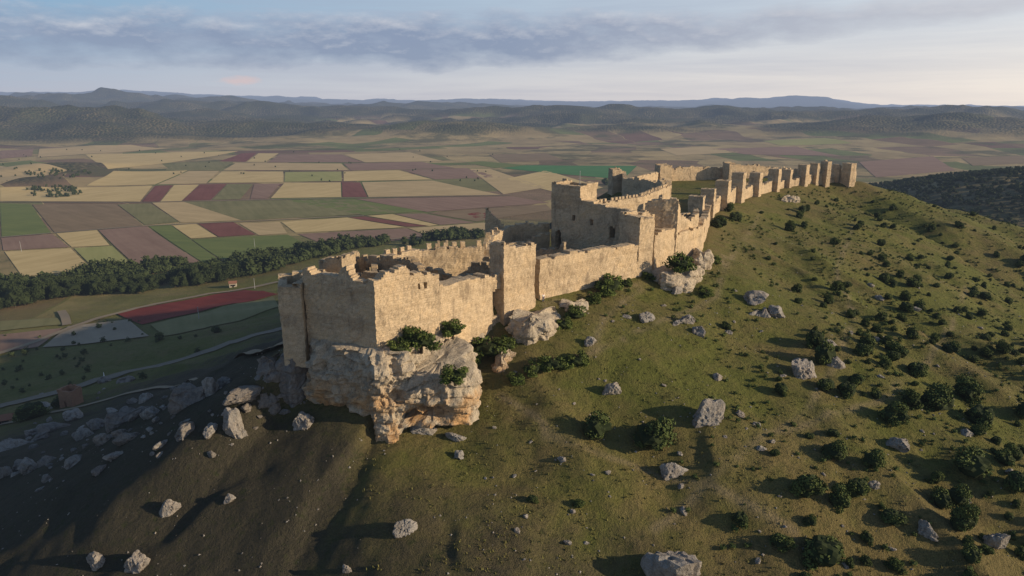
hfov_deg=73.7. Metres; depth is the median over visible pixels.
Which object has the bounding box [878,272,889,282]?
juniper bush
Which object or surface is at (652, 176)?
battlement wall
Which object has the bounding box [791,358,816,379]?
boulder
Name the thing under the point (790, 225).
juniper bush
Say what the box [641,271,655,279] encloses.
shrub
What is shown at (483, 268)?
courtyard wall
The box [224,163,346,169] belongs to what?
field
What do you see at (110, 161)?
field
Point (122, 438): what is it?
boulder
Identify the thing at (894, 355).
juniper bush
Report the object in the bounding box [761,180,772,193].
ridge wall
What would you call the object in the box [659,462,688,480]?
boulder
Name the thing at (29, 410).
juniper bush
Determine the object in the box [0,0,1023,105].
sky
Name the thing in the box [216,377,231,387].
boulder
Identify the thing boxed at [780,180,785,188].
ridge wall
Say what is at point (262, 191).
field
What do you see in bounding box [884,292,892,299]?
juniper bush
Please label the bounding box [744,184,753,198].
ridge wall
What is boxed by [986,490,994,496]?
juniper bush
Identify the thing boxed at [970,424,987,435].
juniper bush
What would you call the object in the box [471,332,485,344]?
rock outcrop
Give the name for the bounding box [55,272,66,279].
woodland tree
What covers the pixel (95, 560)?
boulder
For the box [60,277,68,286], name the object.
woodland tree
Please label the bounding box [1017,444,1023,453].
juniper bush
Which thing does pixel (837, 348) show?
juniper bush
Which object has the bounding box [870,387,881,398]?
juniper bush
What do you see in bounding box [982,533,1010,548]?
boulder
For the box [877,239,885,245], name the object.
juniper bush
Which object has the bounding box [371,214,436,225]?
field
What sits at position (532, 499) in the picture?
juniper bush
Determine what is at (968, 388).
juniper bush
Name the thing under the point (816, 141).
field
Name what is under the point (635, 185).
battlement wall
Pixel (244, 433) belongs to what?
boulder
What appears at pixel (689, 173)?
battlement wall
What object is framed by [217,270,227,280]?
woodland tree
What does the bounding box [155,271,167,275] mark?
woodland tree
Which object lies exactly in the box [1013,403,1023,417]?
juniper bush
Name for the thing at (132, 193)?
field
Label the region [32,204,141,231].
field
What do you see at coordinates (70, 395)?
ruined hut
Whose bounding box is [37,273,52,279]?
woodland tree
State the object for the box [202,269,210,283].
woodland tree
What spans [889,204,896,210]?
juniper bush
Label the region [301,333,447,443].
rock crag
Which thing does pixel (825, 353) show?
juniper bush
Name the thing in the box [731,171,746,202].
ridge tower
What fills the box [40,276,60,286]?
woodland tree
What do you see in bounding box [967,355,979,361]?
juniper bush
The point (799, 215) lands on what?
juniper bush
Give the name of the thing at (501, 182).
field
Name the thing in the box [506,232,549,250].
courtyard wall
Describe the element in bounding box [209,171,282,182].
field
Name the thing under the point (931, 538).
boulder
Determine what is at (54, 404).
juniper bush
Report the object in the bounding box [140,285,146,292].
woodland tree
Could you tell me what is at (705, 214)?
curtain wall
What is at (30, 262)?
field
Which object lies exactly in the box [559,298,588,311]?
rock outcrop
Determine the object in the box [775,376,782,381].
juniper bush
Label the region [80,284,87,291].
woodland tree
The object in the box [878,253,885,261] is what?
juniper bush
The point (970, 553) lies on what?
juniper bush
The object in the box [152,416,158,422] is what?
boulder
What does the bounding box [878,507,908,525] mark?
juniper bush
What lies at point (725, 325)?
juniper bush
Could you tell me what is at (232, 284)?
house
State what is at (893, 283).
juniper bush
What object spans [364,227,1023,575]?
grass tufts
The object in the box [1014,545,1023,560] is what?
juniper bush
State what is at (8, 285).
woodland tree
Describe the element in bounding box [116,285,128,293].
woodland tree
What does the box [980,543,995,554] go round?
juniper bush
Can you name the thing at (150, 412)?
boulder
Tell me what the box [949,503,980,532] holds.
juniper bush
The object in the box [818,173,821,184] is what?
ridge wall
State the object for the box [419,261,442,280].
courtyard wall
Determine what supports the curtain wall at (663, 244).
on the ground
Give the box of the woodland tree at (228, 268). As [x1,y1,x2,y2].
[217,262,236,279]
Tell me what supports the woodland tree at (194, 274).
on the ground
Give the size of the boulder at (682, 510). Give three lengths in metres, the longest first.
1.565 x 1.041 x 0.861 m
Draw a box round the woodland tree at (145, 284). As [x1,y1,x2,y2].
[137,283,150,291]
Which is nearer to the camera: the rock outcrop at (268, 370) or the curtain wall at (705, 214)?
the rock outcrop at (268, 370)
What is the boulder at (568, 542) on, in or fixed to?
on the ground
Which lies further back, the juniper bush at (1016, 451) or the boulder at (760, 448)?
the juniper bush at (1016, 451)
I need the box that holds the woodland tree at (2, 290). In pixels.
[0,285,9,295]
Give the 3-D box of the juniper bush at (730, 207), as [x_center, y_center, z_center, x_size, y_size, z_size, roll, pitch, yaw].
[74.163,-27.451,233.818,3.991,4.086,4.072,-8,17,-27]
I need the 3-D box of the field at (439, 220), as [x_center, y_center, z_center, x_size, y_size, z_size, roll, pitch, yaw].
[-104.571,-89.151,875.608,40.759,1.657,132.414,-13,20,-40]
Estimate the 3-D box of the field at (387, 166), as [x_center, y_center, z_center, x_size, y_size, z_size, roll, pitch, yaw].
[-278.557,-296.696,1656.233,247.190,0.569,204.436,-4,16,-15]
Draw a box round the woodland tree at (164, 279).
[158,274,166,284]
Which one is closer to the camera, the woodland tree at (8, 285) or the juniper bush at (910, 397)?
the juniper bush at (910, 397)
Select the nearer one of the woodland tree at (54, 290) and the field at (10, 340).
the field at (10, 340)
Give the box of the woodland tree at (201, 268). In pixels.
[199,263,209,271]
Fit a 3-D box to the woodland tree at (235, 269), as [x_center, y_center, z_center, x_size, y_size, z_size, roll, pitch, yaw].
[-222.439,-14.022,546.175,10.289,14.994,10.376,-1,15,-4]
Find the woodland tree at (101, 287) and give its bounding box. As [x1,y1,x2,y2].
[94,282,105,293]
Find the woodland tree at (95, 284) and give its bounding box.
[90,278,102,293]
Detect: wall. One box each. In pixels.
[380,240,484,279]
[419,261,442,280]
[426,266,473,279]
[439,272,491,342]
[470,261,489,274]
[483,224,510,255]
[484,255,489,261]
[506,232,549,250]
[509,221,549,241]
[534,243,638,299]
[536,241,565,256]
[597,182,671,211]
[621,172,656,195]
[629,172,658,180]
[652,228,677,269]
[672,164,777,180]
[676,218,704,259]
[680,208,698,230]
[699,204,710,244]
[715,195,720,213]
[730,185,736,203]
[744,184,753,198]
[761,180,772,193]
[779,166,856,181]
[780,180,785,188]
[792,176,800,186]
[808,174,812,183]
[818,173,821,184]
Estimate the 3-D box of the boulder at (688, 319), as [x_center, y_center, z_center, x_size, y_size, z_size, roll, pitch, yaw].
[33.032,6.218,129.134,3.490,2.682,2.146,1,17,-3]
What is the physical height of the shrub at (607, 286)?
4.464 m
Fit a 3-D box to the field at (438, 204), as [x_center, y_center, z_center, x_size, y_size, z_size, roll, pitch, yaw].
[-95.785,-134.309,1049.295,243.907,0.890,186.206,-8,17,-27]
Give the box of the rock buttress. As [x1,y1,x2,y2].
[275,352,308,407]
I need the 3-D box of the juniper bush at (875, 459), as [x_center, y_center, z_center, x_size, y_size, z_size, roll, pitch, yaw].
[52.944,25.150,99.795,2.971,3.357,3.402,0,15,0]
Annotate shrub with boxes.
[386,337,411,351]
[402,325,442,353]
[438,364,468,385]
[440,319,465,338]
[470,335,509,359]
[475,358,481,365]
[492,334,516,348]
[505,371,525,386]
[523,359,542,377]
[536,354,569,372]
[556,316,572,329]
[564,304,586,318]
[565,350,589,368]
[583,291,601,303]
[594,273,623,296]
[619,278,632,286]
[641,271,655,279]
[662,251,697,272]
[697,286,714,297]
[713,255,721,263]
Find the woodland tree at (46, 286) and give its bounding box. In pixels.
[30,277,52,298]
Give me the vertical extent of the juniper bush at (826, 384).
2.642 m
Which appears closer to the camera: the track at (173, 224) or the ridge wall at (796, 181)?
the ridge wall at (796, 181)
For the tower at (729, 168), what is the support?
on the ground
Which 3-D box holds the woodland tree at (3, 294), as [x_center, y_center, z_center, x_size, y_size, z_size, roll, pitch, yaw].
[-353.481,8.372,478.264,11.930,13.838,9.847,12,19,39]
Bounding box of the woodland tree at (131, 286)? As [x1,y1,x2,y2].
[127,282,140,292]
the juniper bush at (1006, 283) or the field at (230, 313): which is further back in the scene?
the field at (230, 313)
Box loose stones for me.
[2,230,1021,575]
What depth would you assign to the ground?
118.56 m
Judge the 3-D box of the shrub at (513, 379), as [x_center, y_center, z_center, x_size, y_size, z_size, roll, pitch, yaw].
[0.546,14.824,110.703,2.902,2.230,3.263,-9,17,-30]
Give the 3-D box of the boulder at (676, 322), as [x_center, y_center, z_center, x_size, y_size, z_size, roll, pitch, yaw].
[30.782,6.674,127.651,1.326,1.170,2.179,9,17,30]
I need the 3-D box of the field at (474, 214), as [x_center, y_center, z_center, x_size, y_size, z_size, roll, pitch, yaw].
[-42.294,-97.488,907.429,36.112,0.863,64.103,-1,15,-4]
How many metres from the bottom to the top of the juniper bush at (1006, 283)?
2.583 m
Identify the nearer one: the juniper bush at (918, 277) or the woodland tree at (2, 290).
the juniper bush at (918, 277)
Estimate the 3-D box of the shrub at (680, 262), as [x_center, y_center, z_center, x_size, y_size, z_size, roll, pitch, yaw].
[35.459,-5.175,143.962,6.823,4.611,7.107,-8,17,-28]
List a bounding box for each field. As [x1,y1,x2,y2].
[0,149,33,158]
[0,163,66,183]
[0,186,151,201]
[0,203,50,236]
[0,318,61,330]
[0,328,61,350]
[1,234,68,249]
[5,248,87,275]
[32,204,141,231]
[38,145,165,156]
[43,319,148,346]
[56,230,108,246]
[74,246,126,264]
[85,151,236,168]
[87,170,186,185]
[99,226,197,263]
[118,203,177,224]
[119,290,275,323]
[142,185,172,201]
[149,225,215,261]
[151,296,277,335]
[153,202,238,222]
[159,171,217,183]
[160,185,197,201]
[166,162,232,169]
[172,224,216,237]
[184,184,225,199]
[186,199,394,219]
[194,235,300,258]
[198,222,255,236]
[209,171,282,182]
[212,184,252,199]
[221,153,255,161]
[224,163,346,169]
[240,222,286,234]
[247,153,277,161]
[250,183,279,198]
[269,154,361,161]
[271,182,340,197]
[282,217,400,232]
[284,171,341,181]
[292,199,419,214]
[299,228,421,241]
[342,182,366,196]
[344,152,440,161]
[344,162,451,169]
[344,170,428,180]
[350,216,424,226]
[359,196,547,211]
[362,181,498,196]
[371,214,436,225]
[397,213,474,224]
[404,168,491,178]
[409,223,484,232]
[431,204,550,220]
[464,161,522,167]
[468,211,492,217]
[471,169,544,193]
[489,153,561,161]
[505,165,635,177]
[508,171,601,190]
[662,146,732,155]
[720,146,838,155]
[765,138,850,144]
[860,156,953,176]
[962,156,1023,165]
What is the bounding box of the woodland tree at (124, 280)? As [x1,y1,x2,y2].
[121,276,128,283]
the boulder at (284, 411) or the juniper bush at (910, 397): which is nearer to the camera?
the boulder at (284, 411)
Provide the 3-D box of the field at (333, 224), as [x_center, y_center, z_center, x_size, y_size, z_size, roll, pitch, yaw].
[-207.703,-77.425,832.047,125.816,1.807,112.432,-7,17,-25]
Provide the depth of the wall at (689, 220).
159.56 m
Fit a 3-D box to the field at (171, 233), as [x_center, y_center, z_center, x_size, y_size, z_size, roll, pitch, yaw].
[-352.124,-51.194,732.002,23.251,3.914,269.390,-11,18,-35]
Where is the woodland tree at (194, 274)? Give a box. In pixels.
[188,269,199,284]
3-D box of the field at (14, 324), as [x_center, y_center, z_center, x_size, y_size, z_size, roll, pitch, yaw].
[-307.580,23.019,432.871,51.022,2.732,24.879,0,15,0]
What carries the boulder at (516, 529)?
on the ground
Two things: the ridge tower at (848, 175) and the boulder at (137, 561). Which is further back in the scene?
the ridge tower at (848, 175)
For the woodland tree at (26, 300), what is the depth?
484.05 m
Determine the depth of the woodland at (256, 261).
598.44 m
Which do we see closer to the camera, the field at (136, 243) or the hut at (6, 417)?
the hut at (6, 417)
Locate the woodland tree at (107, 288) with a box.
[104,283,110,293]
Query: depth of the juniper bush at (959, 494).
96.43 m
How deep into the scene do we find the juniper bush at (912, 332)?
142.31 m
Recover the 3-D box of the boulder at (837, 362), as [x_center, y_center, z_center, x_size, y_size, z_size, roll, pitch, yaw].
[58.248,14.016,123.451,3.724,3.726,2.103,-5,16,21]
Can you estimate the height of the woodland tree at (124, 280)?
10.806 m
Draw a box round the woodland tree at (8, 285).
[0,282,15,287]
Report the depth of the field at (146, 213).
927.47 m
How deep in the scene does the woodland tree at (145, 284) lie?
510.89 m
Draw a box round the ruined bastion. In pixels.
[302,250,440,347]
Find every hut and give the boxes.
[0,413,13,424]
[57,384,83,407]
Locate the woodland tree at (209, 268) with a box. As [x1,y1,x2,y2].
[203,262,217,281]
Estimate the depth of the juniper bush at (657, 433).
99.38 m
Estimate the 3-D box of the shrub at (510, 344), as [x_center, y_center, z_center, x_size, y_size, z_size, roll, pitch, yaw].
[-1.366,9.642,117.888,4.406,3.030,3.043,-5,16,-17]
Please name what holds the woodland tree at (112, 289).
on the ground
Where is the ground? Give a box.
[0,87,1023,575]
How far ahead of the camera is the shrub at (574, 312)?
123.44 m
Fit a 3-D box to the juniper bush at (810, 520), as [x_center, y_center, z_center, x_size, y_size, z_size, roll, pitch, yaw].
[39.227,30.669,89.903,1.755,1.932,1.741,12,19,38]
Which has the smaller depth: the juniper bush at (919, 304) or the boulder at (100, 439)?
the boulder at (100, 439)
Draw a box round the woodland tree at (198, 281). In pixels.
[190,276,204,285]
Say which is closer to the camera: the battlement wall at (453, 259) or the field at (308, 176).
the battlement wall at (453, 259)
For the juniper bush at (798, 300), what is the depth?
147.62 m
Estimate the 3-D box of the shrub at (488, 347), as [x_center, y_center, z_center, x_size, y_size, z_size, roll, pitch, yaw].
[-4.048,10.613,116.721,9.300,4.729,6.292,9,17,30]
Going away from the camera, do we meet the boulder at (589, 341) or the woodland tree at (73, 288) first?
the boulder at (589, 341)
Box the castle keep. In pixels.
[551,178,654,249]
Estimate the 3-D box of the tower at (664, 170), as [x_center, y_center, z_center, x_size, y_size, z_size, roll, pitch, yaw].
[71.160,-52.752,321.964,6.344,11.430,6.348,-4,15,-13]
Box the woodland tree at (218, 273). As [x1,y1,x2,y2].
[214,267,225,280]
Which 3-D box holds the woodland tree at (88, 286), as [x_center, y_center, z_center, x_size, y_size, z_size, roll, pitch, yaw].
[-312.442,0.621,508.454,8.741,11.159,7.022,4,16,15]
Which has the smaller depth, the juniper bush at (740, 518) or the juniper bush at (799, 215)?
the juniper bush at (740, 518)
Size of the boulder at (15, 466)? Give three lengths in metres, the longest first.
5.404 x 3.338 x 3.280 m
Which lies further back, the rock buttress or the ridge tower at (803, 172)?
the ridge tower at (803, 172)
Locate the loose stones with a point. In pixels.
(614, 428)
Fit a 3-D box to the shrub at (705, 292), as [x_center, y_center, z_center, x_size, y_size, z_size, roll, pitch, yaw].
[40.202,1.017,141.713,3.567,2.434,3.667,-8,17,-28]
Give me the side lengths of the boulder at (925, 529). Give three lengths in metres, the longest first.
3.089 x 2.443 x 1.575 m
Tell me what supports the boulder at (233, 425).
on the ground
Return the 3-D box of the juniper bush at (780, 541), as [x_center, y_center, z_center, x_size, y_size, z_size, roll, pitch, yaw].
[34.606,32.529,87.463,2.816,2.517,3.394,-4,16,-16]
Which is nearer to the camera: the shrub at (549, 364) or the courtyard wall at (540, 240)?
the shrub at (549, 364)
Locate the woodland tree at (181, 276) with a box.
[177,272,189,284]
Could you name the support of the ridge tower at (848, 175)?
on the ground
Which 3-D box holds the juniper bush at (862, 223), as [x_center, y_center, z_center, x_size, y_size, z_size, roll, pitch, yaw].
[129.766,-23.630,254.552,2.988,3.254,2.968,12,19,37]
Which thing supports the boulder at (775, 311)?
on the ground
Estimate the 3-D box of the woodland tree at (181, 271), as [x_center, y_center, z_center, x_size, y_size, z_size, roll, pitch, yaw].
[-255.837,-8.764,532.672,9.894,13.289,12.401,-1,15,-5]
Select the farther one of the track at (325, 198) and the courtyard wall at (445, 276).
the track at (325, 198)
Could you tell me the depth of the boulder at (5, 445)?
201.30 m
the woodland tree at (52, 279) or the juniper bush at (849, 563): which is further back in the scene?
the woodland tree at (52, 279)
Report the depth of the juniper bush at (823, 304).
149.17 m
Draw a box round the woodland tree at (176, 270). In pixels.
[173,267,179,276]
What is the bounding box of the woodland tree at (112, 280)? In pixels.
[105,277,116,286]
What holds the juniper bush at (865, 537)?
on the ground
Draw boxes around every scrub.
[0,149,492,392]
[597,187,1023,575]
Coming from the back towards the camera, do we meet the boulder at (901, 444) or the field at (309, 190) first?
the field at (309, 190)
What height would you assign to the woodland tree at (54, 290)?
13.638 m
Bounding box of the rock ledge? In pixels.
[395,337,482,428]
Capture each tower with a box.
[277,270,310,366]
[489,240,535,325]
[608,167,623,195]
[618,210,654,276]
[645,197,680,254]
[655,163,671,180]
[657,178,671,196]
[688,195,705,216]
[701,188,716,219]
[715,179,731,211]
[722,161,740,179]
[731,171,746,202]
[748,171,763,196]
[767,168,781,191]
[781,168,793,187]
[797,164,809,186]
[809,163,820,185]
[820,160,831,187]
[831,164,841,182]
[840,163,856,187]
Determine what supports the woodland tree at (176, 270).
on the ground
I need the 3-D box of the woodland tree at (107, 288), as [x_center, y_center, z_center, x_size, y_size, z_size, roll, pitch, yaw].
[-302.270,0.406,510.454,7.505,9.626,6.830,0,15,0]
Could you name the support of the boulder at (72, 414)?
on the ground
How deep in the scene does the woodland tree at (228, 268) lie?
536.91 m
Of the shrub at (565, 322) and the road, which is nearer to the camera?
the shrub at (565, 322)
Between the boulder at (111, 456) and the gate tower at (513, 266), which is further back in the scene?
the gate tower at (513, 266)
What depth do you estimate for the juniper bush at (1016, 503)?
96.59 m
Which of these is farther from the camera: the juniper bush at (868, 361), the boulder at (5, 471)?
the boulder at (5, 471)
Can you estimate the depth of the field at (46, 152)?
2195.61 m
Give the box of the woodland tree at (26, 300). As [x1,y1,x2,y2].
[18,291,32,305]
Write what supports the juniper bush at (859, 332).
on the ground
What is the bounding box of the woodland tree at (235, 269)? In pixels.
[230,262,239,277]
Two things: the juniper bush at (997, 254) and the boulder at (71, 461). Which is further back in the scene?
the juniper bush at (997, 254)
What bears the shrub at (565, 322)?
on the ground
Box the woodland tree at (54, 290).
[48,282,60,298]
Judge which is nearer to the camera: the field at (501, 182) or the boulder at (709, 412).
the boulder at (709, 412)
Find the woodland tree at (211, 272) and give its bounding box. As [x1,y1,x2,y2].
[206,265,218,281]
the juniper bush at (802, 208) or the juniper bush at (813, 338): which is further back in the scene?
the juniper bush at (802, 208)
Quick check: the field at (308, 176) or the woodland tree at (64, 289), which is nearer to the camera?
the woodland tree at (64, 289)
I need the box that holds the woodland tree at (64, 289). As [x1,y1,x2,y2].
[58,286,74,296]
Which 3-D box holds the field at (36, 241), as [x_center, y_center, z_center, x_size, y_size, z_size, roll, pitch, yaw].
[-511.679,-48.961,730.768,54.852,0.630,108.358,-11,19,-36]
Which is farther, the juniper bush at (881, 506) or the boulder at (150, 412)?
the boulder at (150, 412)
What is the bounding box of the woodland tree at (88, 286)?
[86,282,93,294]
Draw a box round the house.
[228,281,236,287]
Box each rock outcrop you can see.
[103,406,149,432]
[167,383,204,414]
[254,353,280,382]
[258,393,280,414]
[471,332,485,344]
[491,349,515,372]
[505,306,560,345]
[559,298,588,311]
[652,265,704,292]
[690,248,713,269]
[749,307,770,317]
[781,195,800,202]
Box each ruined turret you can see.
[319,253,354,272]
[485,208,500,237]
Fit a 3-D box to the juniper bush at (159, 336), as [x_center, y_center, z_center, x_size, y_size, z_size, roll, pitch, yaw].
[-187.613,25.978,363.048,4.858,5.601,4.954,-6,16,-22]
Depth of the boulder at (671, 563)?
82.23 m
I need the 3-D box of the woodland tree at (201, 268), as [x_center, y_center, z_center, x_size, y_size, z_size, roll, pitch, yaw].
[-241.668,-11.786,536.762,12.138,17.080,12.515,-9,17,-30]
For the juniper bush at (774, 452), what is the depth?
98.75 m
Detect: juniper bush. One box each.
[12,401,50,421]
[50,395,59,408]
[154,332,163,339]
[211,326,221,332]
[526,494,538,503]
[573,498,585,507]
[582,410,611,439]
[601,178,607,184]
[631,416,677,450]
[710,215,726,227]
[721,321,731,329]
[723,202,734,211]
[728,212,742,220]
[731,511,748,529]
[767,532,797,552]
[769,449,779,456]
[774,382,787,396]
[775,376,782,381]
[784,220,795,231]
[789,474,828,497]
[791,283,802,292]
[794,297,803,303]
[796,210,803,218]
[798,205,806,212]
[800,221,807,227]
[800,571,811,575]
[802,513,816,526]
[802,535,846,570]
[805,330,824,347]
[805,432,814,438]
[813,340,835,364]
[816,378,834,390]
[819,302,827,307]
[820,439,848,459]
[824,294,833,303]
[826,429,839,437]
[828,482,851,513]
[829,237,840,244]
[829,280,843,290]
[834,345,840,351]
[836,381,856,398]
[842,281,852,287]
[844,477,870,497]
[845,557,854,568]
[846,309,856,317]
[848,374,865,385]
[852,343,872,356]
[853,223,860,229]
[855,328,862,335]
[857,220,864,226]
[860,318,870,327]
[860,331,876,345]
[860,530,873,545]
[860,554,871,565]
[861,450,886,468]
[864,358,871,363]
[870,323,883,332]
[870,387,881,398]
[873,212,881,216]
[875,312,887,320]
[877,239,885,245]
[877,401,910,427]
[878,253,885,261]
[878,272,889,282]
[878,501,884,509]
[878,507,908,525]
[879,335,892,344]
[879,355,891,369]
[880,222,887,227]
[882,259,890,267]
[883,556,907,575]
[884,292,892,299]
[885,341,908,356]
[885,351,900,361]
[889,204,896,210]
[890,280,897,287]
[895,269,904,278]
[895,313,907,321]
[897,302,914,312]
[899,291,911,300]
[901,388,923,409]
[905,253,914,261]
[905,277,920,287]
[905,326,919,338]
[907,362,929,377]
[910,381,918,385]
[913,274,922,281]
[913,300,925,310]
[920,382,954,411]
[925,222,936,231]
[928,339,935,344]
[929,471,945,484]
[929,485,952,509]
[930,332,939,341]
[932,312,940,319]
[937,319,944,324]
[941,340,960,352]
[944,272,954,278]
[946,255,954,260]
[946,331,954,336]
[946,483,971,505]
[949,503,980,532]
[950,445,993,477]
[951,306,961,313]
[953,374,985,404]
[954,221,964,227]
[961,306,967,311]
[961,542,981,564]
[961,570,978,575]
[962,534,974,545]
[964,312,973,319]
[964,404,994,430]
[967,289,979,297]
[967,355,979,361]
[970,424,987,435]
[972,277,979,281]
[976,308,986,316]
[977,533,986,541]
[978,346,995,359]
[979,292,992,300]
[980,333,991,340]
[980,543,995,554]
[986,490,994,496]
[990,436,1001,445]
[994,251,1000,257]
[994,447,1015,466]
[995,341,1013,353]
[1001,330,1009,336]
[1002,470,1023,492]
[1003,281,1010,287]
[1004,297,1012,303]
[1004,325,1012,331]
[1004,441,1022,460]
[1004,511,1014,520]
[1008,533,1015,540]
[1011,349,1019,355]
[1012,499,1020,508]
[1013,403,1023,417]
[1014,420,1021,426]
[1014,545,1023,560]
[1015,260,1023,267]
[1016,357,1023,364]
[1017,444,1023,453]
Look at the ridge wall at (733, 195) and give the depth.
248.66 m
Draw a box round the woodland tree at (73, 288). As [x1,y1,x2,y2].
[62,278,84,295]
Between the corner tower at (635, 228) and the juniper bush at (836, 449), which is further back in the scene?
the corner tower at (635, 228)
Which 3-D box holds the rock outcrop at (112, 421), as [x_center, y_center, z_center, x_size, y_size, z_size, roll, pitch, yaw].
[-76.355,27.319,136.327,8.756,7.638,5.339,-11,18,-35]
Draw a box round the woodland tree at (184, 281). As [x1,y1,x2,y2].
[181,277,187,286]
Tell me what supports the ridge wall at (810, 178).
on the ground
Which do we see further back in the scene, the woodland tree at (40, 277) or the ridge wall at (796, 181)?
the woodland tree at (40, 277)
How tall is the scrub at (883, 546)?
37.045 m
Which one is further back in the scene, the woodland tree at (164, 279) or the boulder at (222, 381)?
the woodland tree at (164, 279)
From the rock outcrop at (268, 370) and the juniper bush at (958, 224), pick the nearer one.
the rock outcrop at (268, 370)
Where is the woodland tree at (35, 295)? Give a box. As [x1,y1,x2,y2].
[26,284,44,302]
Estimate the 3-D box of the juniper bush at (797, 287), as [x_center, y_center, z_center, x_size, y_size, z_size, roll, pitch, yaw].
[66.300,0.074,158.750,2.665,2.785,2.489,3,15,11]
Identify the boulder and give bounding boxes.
[0,439,29,451]
[0,466,12,478]
[11,459,21,470]
[17,457,37,474]
[24,428,36,436]
[28,444,38,448]
[30,431,49,442]
[36,422,70,432]
[36,455,55,467]
[41,474,51,482]
[42,402,49,407]
[62,408,83,420]
[63,454,81,469]
[74,427,93,440]
[86,418,104,430]
[86,551,105,570]
[91,464,106,476]
[93,433,113,446]
[97,376,110,382]
[102,451,122,460]
[106,407,117,413]
[111,429,126,437]
[112,432,139,445]
[116,375,135,383]
[124,549,150,573]
[126,398,138,403]
[128,407,146,421]
[138,392,152,403]
[139,406,159,419]
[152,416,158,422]
[152,439,167,450]
[159,499,180,517]
[174,421,194,441]
[201,377,218,396]
[203,422,217,438]
[207,450,216,457]
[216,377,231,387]
[222,385,260,405]
[223,407,243,438]
[223,493,235,503]
[240,403,251,412]
[241,430,247,436]
[278,409,289,414]
[292,411,314,430]
[342,564,351,572]
[393,519,417,537]
[410,425,436,434]
[445,432,465,441]
[454,450,463,459]
[514,527,519,533]
[557,456,565,462]
[563,540,571,544]
[584,336,596,346]
[602,382,621,394]
[622,314,631,318]
[639,312,654,322]
[640,551,701,575]
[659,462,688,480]
[670,286,682,294]
[673,320,680,325]
[677,483,683,488]
[679,314,694,323]
[679,506,686,515]
[692,326,705,337]
[692,398,724,427]
[713,373,722,380]
[736,410,744,417]
[743,290,768,305]
[755,557,760,563]
[756,445,766,450]
[768,305,784,317]
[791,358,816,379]
[826,356,845,368]
[868,480,879,489]
[875,295,883,300]
[886,437,909,452]
[918,519,938,538]
[928,536,938,541]
[960,429,973,436]
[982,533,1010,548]
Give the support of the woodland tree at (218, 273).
on the ground
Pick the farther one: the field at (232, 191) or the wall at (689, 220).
the field at (232, 191)
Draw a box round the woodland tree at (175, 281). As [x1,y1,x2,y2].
[168,276,179,287]
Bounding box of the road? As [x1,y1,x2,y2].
[0,327,281,407]
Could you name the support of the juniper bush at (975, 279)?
on the ground
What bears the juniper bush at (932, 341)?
on the ground
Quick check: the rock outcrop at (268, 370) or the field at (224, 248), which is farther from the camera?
the field at (224, 248)
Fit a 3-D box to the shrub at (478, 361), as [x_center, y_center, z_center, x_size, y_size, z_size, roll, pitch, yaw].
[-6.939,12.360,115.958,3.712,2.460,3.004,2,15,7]
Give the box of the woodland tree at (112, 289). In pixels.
[108,284,115,292]
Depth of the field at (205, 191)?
1151.53 m
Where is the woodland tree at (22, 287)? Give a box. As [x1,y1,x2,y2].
[14,284,26,291]
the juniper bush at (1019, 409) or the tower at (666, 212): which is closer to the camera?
the juniper bush at (1019, 409)
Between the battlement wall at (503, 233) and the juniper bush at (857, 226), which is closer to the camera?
the battlement wall at (503, 233)
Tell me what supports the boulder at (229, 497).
on the ground
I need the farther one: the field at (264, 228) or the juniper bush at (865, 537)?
the field at (264, 228)
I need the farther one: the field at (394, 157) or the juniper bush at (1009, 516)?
the field at (394, 157)
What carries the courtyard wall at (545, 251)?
on the ground
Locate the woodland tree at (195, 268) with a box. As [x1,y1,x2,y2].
[188,263,199,280]
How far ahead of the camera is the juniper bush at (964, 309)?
197.06 m
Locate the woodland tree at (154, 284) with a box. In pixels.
[148,281,159,289]
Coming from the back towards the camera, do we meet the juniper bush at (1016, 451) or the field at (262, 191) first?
the field at (262, 191)
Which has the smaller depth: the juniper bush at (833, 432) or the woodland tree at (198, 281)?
the juniper bush at (833, 432)
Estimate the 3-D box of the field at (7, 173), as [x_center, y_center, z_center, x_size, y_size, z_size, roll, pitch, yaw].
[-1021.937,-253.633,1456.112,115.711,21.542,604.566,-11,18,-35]
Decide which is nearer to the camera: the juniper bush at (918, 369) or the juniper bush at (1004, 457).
the juniper bush at (1004, 457)
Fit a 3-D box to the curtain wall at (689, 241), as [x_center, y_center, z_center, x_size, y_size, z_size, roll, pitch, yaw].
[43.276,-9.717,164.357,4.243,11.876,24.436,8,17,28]
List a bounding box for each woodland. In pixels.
[0,226,484,281]
[869,165,1023,227]
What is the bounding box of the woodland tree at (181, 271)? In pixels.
[178,268,188,281]
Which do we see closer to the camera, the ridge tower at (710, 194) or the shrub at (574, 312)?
the shrub at (574, 312)
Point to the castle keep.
(582, 217)
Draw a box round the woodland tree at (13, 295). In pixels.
[2,285,24,307]
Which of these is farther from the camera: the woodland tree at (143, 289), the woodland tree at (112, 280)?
the woodland tree at (112, 280)
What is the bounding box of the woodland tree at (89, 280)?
[83,278,94,292]
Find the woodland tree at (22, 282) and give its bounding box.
[16,278,30,286]
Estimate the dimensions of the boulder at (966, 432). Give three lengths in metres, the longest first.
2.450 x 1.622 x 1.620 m
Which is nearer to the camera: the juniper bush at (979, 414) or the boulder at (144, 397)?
the juniper bush at (979, 414)
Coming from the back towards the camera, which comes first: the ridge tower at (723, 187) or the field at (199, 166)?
the field at (199, 166)
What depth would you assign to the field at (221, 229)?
803.23 m
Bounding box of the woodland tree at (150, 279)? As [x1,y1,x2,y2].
[147,275,154,281]
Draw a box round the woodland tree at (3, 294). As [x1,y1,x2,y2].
[0,291,15,307]
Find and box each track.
[0,281,277,353]
[0,342,282,424]
[3,215,363,236]
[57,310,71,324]
[116,195,494,202]
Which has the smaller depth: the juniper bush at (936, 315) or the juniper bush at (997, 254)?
the juniper bush at (936, 315)
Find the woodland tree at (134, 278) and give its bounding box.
[129,274,138,281]

